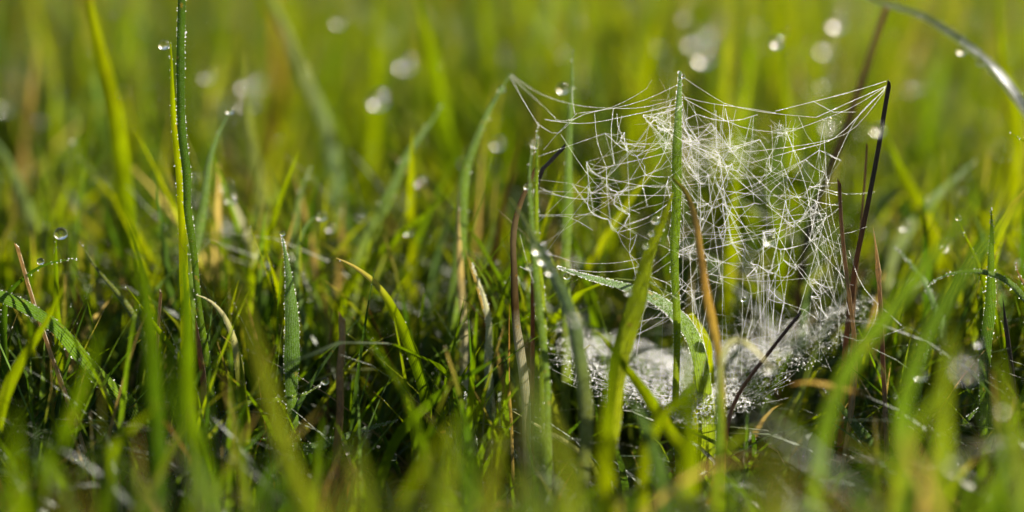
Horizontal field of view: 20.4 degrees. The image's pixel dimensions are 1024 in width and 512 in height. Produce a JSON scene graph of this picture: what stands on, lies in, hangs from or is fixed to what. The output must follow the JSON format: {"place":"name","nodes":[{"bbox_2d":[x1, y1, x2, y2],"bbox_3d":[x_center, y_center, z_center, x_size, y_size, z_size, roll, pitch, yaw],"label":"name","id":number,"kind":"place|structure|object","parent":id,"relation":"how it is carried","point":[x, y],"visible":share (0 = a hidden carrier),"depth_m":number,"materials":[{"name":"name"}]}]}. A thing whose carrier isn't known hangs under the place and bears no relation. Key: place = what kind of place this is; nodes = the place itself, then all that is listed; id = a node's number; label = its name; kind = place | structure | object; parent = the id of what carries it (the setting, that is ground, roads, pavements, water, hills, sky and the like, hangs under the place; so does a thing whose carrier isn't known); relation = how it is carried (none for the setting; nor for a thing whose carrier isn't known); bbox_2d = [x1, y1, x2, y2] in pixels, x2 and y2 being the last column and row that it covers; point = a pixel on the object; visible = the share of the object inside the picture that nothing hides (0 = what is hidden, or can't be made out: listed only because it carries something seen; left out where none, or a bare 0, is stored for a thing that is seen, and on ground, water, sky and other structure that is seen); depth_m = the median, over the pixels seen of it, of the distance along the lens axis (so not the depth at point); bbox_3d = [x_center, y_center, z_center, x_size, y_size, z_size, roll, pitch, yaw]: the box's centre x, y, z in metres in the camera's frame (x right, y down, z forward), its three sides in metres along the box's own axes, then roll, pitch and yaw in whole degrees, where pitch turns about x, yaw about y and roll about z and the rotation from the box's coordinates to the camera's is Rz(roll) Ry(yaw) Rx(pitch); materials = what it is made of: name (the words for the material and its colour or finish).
{"place":"outdoors","nodes":[
{"label":"outdoors","id":0,"kind":"place"},
{"bbox_2d":[0,148,1001,511],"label":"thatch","id":1,"kind":"object","parent":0,"point":[88,496],"visible":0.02,"depth_m":0.71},
{"bbox_2d":[0,0,1023,511],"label":"ground","id":2,"kind":"structure","parent":0,"point":[470,12],"depth_m":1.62,"materials":[{"name":"green plant"}]},
{"bbox_2d":[0,95,14,112],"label":"dew drop","id":3,"kind":"object","parent":2,"relation":"on","point":[5,107],"visible":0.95,"depth_m":0.87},
{"bbox_2d":[9,405,24,511],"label":"grass blade","id":4,"kind":"object","parent":2,"relation":"on","point":[16,503],"depth_m":0.52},
{"bbox_2d":[0,288,62,439],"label":"grass blade","id":5,"kind":"object","parent":2,"relation":"on","point":[10,381],"depth_m":0.64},
{"bbox_2d":[0,145,68,320],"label":"grass blade","id":6,"kind":"object","parent":2,"relation":"on","point":[27,211],"depth_m":0.77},
{"bbox_2d":[0,258,76,511],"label":"grass blade","id":7,"kind":"object","parent":2,"relation":"on","point":[4,315],"depth_m":0.67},
{"bbox_2d":[14,243,92,479],"bbox_3d":[-0.106,0.038,0.669,0.025,0.082,0.004,6,13,25],"label":"straw","id":8,"kind":"object","parent":2,"relation":"on","point":[57,371],"visible":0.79,"depth_m":0.67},
{"bbox_2d":[53,239,69,467],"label":"grass blade","id":9,"kind":"object","parent":2,"relation":"on","point":[57,315],"depth_m":0.68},
{"bbox_2d":[54,227,67,239],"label":"dew drop","id":10,"kind":"object","parent":9,"relation":"attached to","point":[60,233],"visible":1,"depth_m":0.68,"materials":[{"name":"clear liquid"}]},
{"bbox_2d":[25,325,104,511],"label":"grass blade","id":11,"kind":"object","parent":2,"relation":"on","point":[40,485],"depth_m":0.56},
{"bbox_2d":[0,290,169,505],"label":"grass blade","id":12,"kind":"object","parent":2,"relation":"on","point":[57,329],"depth_m":0.67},
{"bbox_2d":[80,243,142,347],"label":"grass blade","id":13,"kind":"object","parent":2,"relation":"on","point":[125,303],"depth_m":0.68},
{"bbox_2d":[85,0,143,395],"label":"grass blade","id":14,"kind":"object","parent":2,"relation":"on","point":[121,161],"depth_m":0.74,"materials":[{"name":"plant"}]},
{"bbox_2d":[95,410,151,511],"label":"grass blade","id":15,"kind":"object","parent":2,"relation":"on","point":[110,455],"depth_m":0.58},
{"bbox_2d":[125,203,166,511],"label":"grass blade","id":16,"kind":"object","parent":2,"relation":"on","point":[155,416],"depth_m":0.59,"materials":[{"name":"plant"}]},
{"bbox_2d":[125,286,204,435],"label":"grass blade","id":17,"kind":"object","parent":2,"relation":"on","point":[168,343],"depth_m":0.67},
{"bbox_2d":[168,42,190,491],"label":"grass blade","id":18,"kind":"object","parent":2,"relation":"on","point":[182,231],"depth_m":0.67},
{"bbox_2d":[180,211,199,511],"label":"grass blade","id":19,"kind":"object","parent":2,"relation":"on","point":[187,382],"depth_m":0.61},
{"bbox_2d":[159,341,221,511],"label":"grass blade","id":20,"kind":"object","parent":2,"relation":"on","point":[199,464],"depth_m":0.51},
{"bbox_2d":[175,0,219,483],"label":"grass blade","id":21,"kind":"object","parent":2,"relation":"on","point":[181,33],"depth_m":0.67,"materials":[{"name":"plant"}]},
{"bbox_2d":[195,315,210,470],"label":"grass blade","id":22,"kind":"object","parent":2,"relation":"on","point":[200,360],"visible":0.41,"depth_m":0.67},
{"bbox_2d":[187,114,228,380],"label":"grass blade","id":23,"kind":"object","parent":2,"relation":"on","point":[200,221],"depth_m":0.70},
{"bbox_2d":[197,294,246,448],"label":"grass blade","id":24,"kind":"object","parent":2,"relation":"on","point":[234,341],"depth_m":0.66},
{"bbox_2d":[220,187,257,263],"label":"grass blade","id":25,"kind":"object","parent":2,"relation":"on","point":[240,219],"depth_m":0.75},
{"bbox_2d":[237,331,255,511],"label":"grass blade","id":26,"kind":"object","parent":2,"relation":"on","point":[245,415],"depth_m":0.65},
{"bbox_2d":[238,76,255,90],"bbox_3d":[-0.078,-0.051,0.835,0.005,0.005,0.005,0,12,0],"label":"dew drop","id":27,"kind":"object","parent":2,"relation":"on","point":[251,84],"visible":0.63,"depth_m":0.83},
{"bbox_2d":[210,251,290,469],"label":"grass blade","id":28,"kind":"object","parent":2,"relation":"on","point":[265,280],"depth_m":0.71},
{"bbox_2d":[242,48,273,320],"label":"grass blade","id":29,"kind":"object","parent":2,"relation":"on","point":[253,153],"depth_m":0.77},
{"bbox_2d":[220,382,321,509],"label":"grass blade","id":30,"kind":"object","parent":2,"relation":"on","point":[224,438],"depth_m":0.66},
{"bbox_2d":[234,272,316,511],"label":"grass blade","id":31,"kind":"object","parent":2,"relation":"on","point":[297,483],"depth_m":0.54,"materials":[{"name":"plant"}]},
{"bbox_2d":[281,236,304,500],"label":"grass blade","id":32,"kind":"object","parent":2,"relation":"on","point":[291,348],"depth_m":0.67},
{"bbox_2d":[279,167,311,393],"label":"grass blade","id":33,"kind":"object","parent":2,"relation":"on","point":[293,238],"depth_m":0.73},
{"bbox_2d":[294,216,315,473],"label":"grass blade","id":34,"kind":"object","parent":2,"relation":"on","point":[305,333],"depth_m":0.70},
{"bbox_2d":[270,0,345,280],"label":"grass blade","id":35,"kind":"object","parent":2,"relation":"on","point":[309,89],"depth_m":0.82,"materials":[{"name":"plant"}]},
{"bbox_2d":[257,438,380,505],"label":"grass blade","id":36,"kind":"object","parent":2,"relation":"on","point":[342,462],"depth_m":0.67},
{"bbox_2d":[258,419,397,509],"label":"grass blade","id":37,"kind":"object","parent":2,"relation":"on","point":[310,445],"depth_m":0.67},
{"bbox_2d":[331,311,345,511],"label":"straw","id":38,"kind":"object","parent":2,"relation":"on","point":[339,385],"visible":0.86,"depth_m":0.65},
{"bbox_2d":[349,437,369,511],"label":"grass blade","id":39,"kind":"object","parent":2,"relation":"on","point":[362,503],"depth_m":0.49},
{"bbox_2d":[359,0,381,272],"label":"grass blade","id":40,"kind":"object","parent":2,"relation":"on","point":[371,131],"depth_m":0.86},
{"bbox_2d":[396,56,413,71],"bbox_3d":[-0.032,-0.057,0.851,0.005,0.005,0.005,0,12,0],"label":"dew drop","id":41,"kind":"object","parent":40,"relation":"attached to","point":[404,63],"visible":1,"depth_m":0.85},
{"bbox_2d":[369,91,387,107],"bbox_3d":[-0.038,-0.044,0.811,0.005,0.005,0.005,0,12,0],"label":"dew drop","id":42,"kind":"object","parent":2,"relation":"on","point":[378,99],"visible":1,"depth_m":0.81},
{"bbox_2d":[336,258,435,511],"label":"grass blade","id":43,"kind":"object","parent":2,"relation":"on","point":[415,361],"depth_m":0.67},
{"bbox_2d":[330,187,452,425],"bbox_3d":[-0.031,0.025,0.727,0.032,0.085,0.007,0,12,0],"label":"grass blade","id":44,"kind":"object","parent":2,"relation":"on","point":[377,255],"depth_m":0.72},
{"bbox_2d":[343,104,442,452],"bbox_3d":[-0.033,0.013,0.737,0.032,0.104,0.004,-7,14,-31],"label":"grass blade","id":45,"kind":"object","parent":2,"relation":"on","point":[385,202],"depth_m":0.73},
{"bbox_2d":[368,341,438,511],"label":"grass blade","id":46,"kind":"object","parent":2,"relation":"on","point":[421,442],"depth_m":0.60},
{"bbox_2d":[388,96,430,296],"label":"grass blade","id":47,"kind":"object","parent":2,"relation":"on","point":[422,205],"depth_m":0.80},
{"bbox_2d":[414,0,460,279],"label":"grass blade","id":48,"kind":"object","parent":2,"relation":"on","point":[441,122],"depth_m":0.82,"materials":[{"name":"plant"}]},
{"bbox_2d":[370,352,506,509],"bbox_3d":[-0.017,0.053,0.647,0.032,0.062,0.008,0,12,0],"label":"grass blade","id":49,"kind":"object","parent":2,"relation":"on","point":[404,427],"depth_m":0.65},
{"bbox_2d":[439,421,453,511],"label":"grass blade","id":50,"kind":"object","parent":2,"relation":"on","point":[445,505],"depth_m":0.53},
{"bbox_2d":[455,184,469,421],"bbox_3d":[-0.012,0.027,0.703,0.004,0.089,0.014,0,12,0],"label":"withered leaf","id":51,"kind":"object","parent":2,"relation":"on","point":[461,282],"visible":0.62,"depth_m":0.70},
{"bbox_2d":[447,74,510,451],"bbox_3d":[-0.008,0.013,0.710,0.016,0.116,0.013,0,12,0],"label":"grass blade","id":52,"kind":"object","parent":2,"relation":"on","point":[453,303],"depth_m":0.70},
{"bbox_2d":[471,262,496,488],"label":"grass blade","id":53,"kind":"object","parent":2,"relation":"on","point":[488,353],"depth_m":0.68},
{"bbox_2d":[478,0,503,236],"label":"grass blade","id":54,"kind":"object","parent":2,"relation":"on","point":[489,77],"depth_m":0.89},
{"bbox_2d":[477,266,510,487],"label":"grass blade","id":55,"kind":"object","parent":2,"relation":"on","point":[497,319],"depth_m":0.69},
{"bbox_2d":[496,123,509,293],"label":"grass blade","id":56,"kind":"object","parent":2,"relation":"on","point":[505,172],"depth_m":0.78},
{"bbox_2d":[507,313,514,489],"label":"grass blade","id":57,"kind":"object","parent":2,"relation":"on","point":[512,446],"visible":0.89,"depth_m":0.67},
{"bbox_2d":[0,0,1023,511],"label":"meadow dew","id":58,"kind":"object","parent":2,"relation":"on","point":[528,240],"visible":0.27,"depth_m":0.78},
{"bbox_2d":[510,168,534,511],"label":"withered leaf","id":59,"kind":"object","parent":2,"relation":"on","point":[517,336],"visible":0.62,"depth_m":0.67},
{"bbox_2d":[519,336,527,511],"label":"straw","id":60,"kind":"object","parent":2,"relation":"on","point":[522,422],"visible":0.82,"depth_m":0.57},
{"bbox_2d":[525,347,549,511],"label":"grass blade","id":61,"kind":"object","parent":2,"relation":"on","point":[536,486],"depth_m":0.50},
{"bbox_2d":[528,140,552,506],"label":"grass blade","id":62,"kind":"object","parent":2,"relation":"on","point":[541,325],"depth_m":0.64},
{"bbox_2d":[533,122,547,471],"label":"grass blade","id":63,"kind":"object","parent":2,"relation":"on","point":[537,233],"depth_m":0.65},
{"bbox_2d":[530,144,565,392],"bbox_3d":[0.008,0.026,0.673,0.008,0.104,0.017,0,12,0],"label":"straw","id":64,"kind":"object","parent":2,"relation":"on","point":[532,335],"visible":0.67,"depth_m":0.66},
{"bbox_2d":[509,197,592,511],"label":"grass blade","id":65,"kind":"object","parent":2,"relation":"on","point":[584,393],"depth_m":0.63,"materials":[{"name":"plant"}]},
{"bbox_2d":[532,242,546,254],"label":"dew drop","id":66,"kind":"object","parent":65,"relation":"attached to","point":[539,248],"visible":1,"depth_m":0.62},
{"bbox_2d":[537,252,551,265],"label":"dew drop","id":67,"kind":"object","parent":65,"relation":"attached to","point":[545,258],"visible":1,"depth_m":0.62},
{"bbox_2d":[513,411,595,476],"bbox_3d":[0.011,0.058,0.669,0.023,0.044,0.005,0,12,0],"label":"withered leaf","id":68,"kind":"object","parent":2,"relation":"on","point":[571,446],"visible":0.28,"depth_m":0.67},
{"bbox_2d":[538,384,576,511],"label":"grass blade","id":69,"kind":"object","parent":2,"relation":"on","point":[568,501],"depth_m":0.50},
{"bbox_2d":[559,50,574,448],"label":"grass blade","id":70,"kind":"object","parent":2,"relation":"on","point":[566,233],"depth_m":0.70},
{"bbox_2d":[575,144,590,302],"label":"grass blade","id":71,"kind":"object","parent":2,"relation":"on","point":[582,226],"depth_m":0.78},
{"bbox_2d":[596,341,618,511],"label":"grass blade","id":72,"kind":"object","parent":2,"relation":"on","point":[604,456],"depth_m":0.58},
{"bbox_2d":[603,128,629,352],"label":"grass blade","id":73,"kind":"object","parent":2,"relation":"on","point":[613,242],"depth_m":0.76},
{"bbox_2d":[598,193,673,509],"bbox_3d":[0.027,0.036,0.646,0.005,0.096,0.043,4,13,20],"label":"grass blade","id":74,"kind":"object","parent":2,"relation":"on","point":[634,310],"depth_m":0.64,"materials":[{"name":"plant"}]},
{"bbox_2d":[557,265,714,507],"bbox_3d":[0.030,0.039,0.677,0.038,0.077,0.006,0,12,0],"label":"grass blade","id":75,"kind":"object","parent":2,"relation":"on","point":[689,329],"depth_m":0.67,"materials":[{"name":"plant"}]},
{"bbox_2d":[618,11,658,271],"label":"grass blade","id":76,"kind":"object","parent":2,"relation":"on","point":[642,82],"depth_m":0.84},
{"bbox_2d":[606,0,670,205],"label":"grass blade","id":77,"kind":"object","parent":2,"relation":"on","point":[623,28],"depth_m":0.91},
{"bbox_2d":[591,329,697,489],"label":"grass blade","id":78,"kind":"object","parent":2,"relation":"on","point":[651,403],"depth_m":0.64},
{"bbox_2d":[629,395,673,511],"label":"grass blade","id":79,"kind":"object","parent":2,"relation":"on","point":[659,471],"depth_m":0.59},
{"bbox_2d":[669,71,682,503],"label":"grass blade","id":80,"kind":"object","parent":2,"relation":"on","point":[676,205],"depth_m":0.67,"materials":[{"name":"plant"}]},
{"bbox_2d":[637,368,716,511],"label":"grass blade","id":81,"kind":"object","parent":2,"relation":"on","point":[656,427],"depth_m":0.60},
{"bbox_2d":[677,341,698,511],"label":"grass blade","id":82,"kind":"object","parent":2,"relation":"on","point":[689,461],"depth_m":0.57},
{"bbox_2d":[686,33,702,47],"bbox_3d":[0.057,-0.067,0.891,0.005,0.005,0.005,0,12,0],"label":"dew drop","id":83,"kind":"object","parent":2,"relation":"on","point":[692,41],"visible":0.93,"depth_m":0.89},
{"bbox_2d":[672,178,725,509],"bbox_3d":[0.042,0.035,0.644,0.010,0.098,0.050,0,12,0],"label":"grass blade","id":84,"kind":"object","parent":2,"relation":"on","point":[710,311],"depth_m":0.63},
{"bbox_2d":[687,312,714,441],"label":"grass blade","id":85,"kind":"object","parent":2,"relation":"on","point":[706,340],"depth_m":0.69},
{"bbox_2d":[694,48,713,66],"bbox_3d":[0.055,-0.057,0.819,0.006,0.005,0.006,0,12,0],"label":"dew drop","id":86,"kind":"object","parent":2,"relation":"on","point":[703,57],"visible":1,"depth_m":0.82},
{"bbox_2d":[510,75,902,428],"bbox_3d":[0.046,-0.004,0.674,0.093,0.077,0.074,0,12,0],"label":"spider web","id":87,"kind":"object","parent":2,"relation":"on","point":[668,363],"visible":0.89,"depth_m":0.67,"materials":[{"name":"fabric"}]},
{"bbox_2d":[720,161,738,369],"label":"grass blade","id":88,"kind":"object","parent":2,"relation":"on","point":[730,250],"depth_m":0.75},
{"bbox_2d":[709,427,756,511],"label":"grass blade","id":89,"kind":"object","parent":2,"relation":"on","point":[714,485],"depth_m":0.58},
{"bbox_2d":[714,337,766,478],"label":"grass blade","id":90,"kind":"object","parent":2,"relation":"on","point":[718,422],"depth_m":0.61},
{"bbox_2d":[725,311,800,445],"bbox_3d":[0.057,0.047,0.664,0.003,0.066,0.028,11,16,42],"label":"straw","id":91,"kind":"object","parent":2,"relation":"on","point":[758,365],"visible":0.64,"depth_m":0.66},
{"bbox_2d":[758,405,789,511],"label":"grass blade","id":92,"kind":"object","parent":2,"relation":"on","point":[777,460],"depth_m":0.43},
{"bbox_2d":[766,174,788,438],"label":"grass blade","id":93,"kind":"object","parent":2,"relation":"on","point":[781,274],"depth_m":0.77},
{"bbox_2d":[778,32,800,301],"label":"grass blade","id":94,"kind":"object","parent":2,"relation":"on","point":[788,118],"depth_m":0.82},
{"bbox_2d":[818,41,832,54],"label":"dew drop","id":95,"kind":"object","parent":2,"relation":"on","point":[827,46],"visible":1,"depth_m":0.87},
{"bbox_2d":[791,381,867,395],"bbox_3d":[0.068,0.028,0.611,0.016,0.002,0.012,0,12,0],"label":"withered leaf","id":96,"kind":"object","parent":2,"relation":"on","point":[826,384],"visible":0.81,"depth_m":0.61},
{"bbox_2d":[822,116,838,130],"bbox_3d":[0.094,-0.039,0.843,0.005,0.005,0.005,0,12,0],"label":"dew drop","id":97,"kind":"object","parent":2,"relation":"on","point":[829,123],"visible":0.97,"depth_m":0.84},
{"bbox_2d":[822,402,848,509],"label":"grass blade","id":98,"kind":"object","parent":2,"relation":"on","point":[829,453],"visible":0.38,"depth_m":0.67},
{"bbox_2d":[828,15,846,30],"bbox_3d":[0.095,-0.068,0.827,0.006,0.005,0.005,0,12,0],"label":"dew drop","id":99,"kind":"object","parent":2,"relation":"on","point":[837,22],"visible":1,"depth_m":0.82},
{"bbox_2d":[790,0,888,392],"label":"straw","id":100,"kind":"object","parent":2,"relation":"on","point":[836,153],"visible":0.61,"depth_m":0.74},
{"bbox_2d":[837,178,857,509],"bbox_3d":[0.079,0.031,0.670,0.005,0.097,0.015,0,12,0],"label":"straw","id":101,"kind":"object","parent":2,"relation":"on","point":[851,408],"visible":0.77,"depth_m":0.67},
{"bbox_2d":[845,144,867,497],"bbox_3d":[0.083,0.024,0.688,0.004,0.102,0.010,0,12,0],"label":"straw","id":102,"kind":"object","parent":2,"relation":"on","point":[854,303],"visible":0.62,"depth_m":0.68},
{"bbox_2d":[823,388,890,472],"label":"grass blade","id":103,"kind":"object","parent":2,"relation":"on","point":[867,439],"depth_m":0.67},
{"bbox_2d":[836,80,890,504],"bbox_3d":[0.083,0.018,0.676,0.011,0.120,0.007,0,12,0],"label":"straw","id":104,"kind":"object","parent":2,"relation":"on","point":[861,236],"visible":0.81,"depth_m":0.67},
{"bbox_2d":[873,228,888,493],"bbox_3d":[0.086,0.036,0.668,0.004,0.086,0.012,0,12,0],"label":"straw","id":105,"kind":"object","parent":2,"relation":"on","point":[882,358],"visible":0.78,"depth_m":0.66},
{"bbox_2d":[805,176,991,511],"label":"grass blade","id":106,"kind":"object","parent":2,"relation":"on","point":[877,327],"depth_m":0.57,"materials":[{"name":"plant"}]},
{"bbox_2d":[879,373,954,511],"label":"grass blade","id":107,"kind":"object","parent":2,"relation":"on","point":[894,485],"depth_m":0.55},
{"bbox_2d":[908,353,927,434],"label":"grass blade","id":108,"kind":"object","parent":2,"relation":"on","point":[916,402],"depth_m":0.67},
{"bbox_2d":[894,246,947,372],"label":"grass blade","id":109,"kind":"object","parent":2,"relation":"on","point":[943,326],"depth_m":0.70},
{"bbox_2d":[884,128,960,330],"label":"grass blade","id":110,"kind":"object","parent":2,"relation":"on","point":[941,262],"depth_m":0.75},
{"bbox_2d":[873,159,975,415],"bbox_3d":[0.109,0.018,0.757,0.027,0.086,0.008,0,12,0],"label":"grass blade","id":111,"kind":"object","parent":2,"relation":"on","point":[902,238],"depth_m":0.75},
{"bbox_2d":[928,315,952,511],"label":"grass blade","id":112,"kind":"object","parent":2,"relation":"on","point":[941,440],"depth_m":0.53,"materials":[{"name":"plant"}]},
{"bbox_2d":[870,0,1023,116],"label":"grass blade","id":113,"kind":"object","parent":2,"relation":"on","point":[997,73],"depth_m":0.72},
{"bbox_2d":[919,407,978,506],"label":"grass blade","id":114,"kind":"object","parent":2,"relation":"on","point":[963,421],"depth_m":0.67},
{"bbox_2d":[949,456,963,469],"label":"dew drop","id":115,"kind":"object","parent":2,"relation":"on","point":[956,462],"visible":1,"depth_m":0.52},
{"bbox_2d":[891,189,1023,511],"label":"grass blade","id":116,"kind":"object","parent":2,"relation":"on","point":[934,322],"depth_m":0.56,"materials":[{"name":"plant"}]},
{"bbox_2d":[958,358,975,373],"bbox_3d":[0.079,0.019,0.497,0.003,0.003,0.003,0,12,0],"label":"dew drop","id":117,"kind":"object","parent":2,"relation":"on","point":[966,365],"visible":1,"depth_m":0.50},
{"bbox_2d":[928,268,1023,301],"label":"grass blade","id":118,"kind":"object","parent":2,"relation":"on","point":[1012,285],"depth_m":0.66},
{"bbox_2d":[961,226,1010,436],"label":"grass blade","id":119,"kind":"object","parent":2,"relation":"on","point":[998,328],"depth_m":0.68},
{"bbox_2d":[976,208,996,480],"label":"grass blade","id":120,"kind":"object","parent":2,"relation":"on","point":[989,318],"depth_m":0.67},
{"bbox_2d":[997,0,1021,294],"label":"grass blade","id":121,"kind":"object","parent":2,"relation":"on","point":[1015,143],"depth_m":0.78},
{"bbox_2d":[997,352,1023,510],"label":"grass blade","id":122,"kind":"object","parent":2,"relation":"on","point":[1013,443],"depth_m":0.54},
{"bbox_2d":[1003,301,1019,486],"bbox_3d":[0.117,0.045,0.667,0.004,0.070,0.008,0,12,0],"label":"straw","id":123,"kind":"object","parent":2,"relation":"on","point":[1009,354],"visible":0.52,"depth_m":0.66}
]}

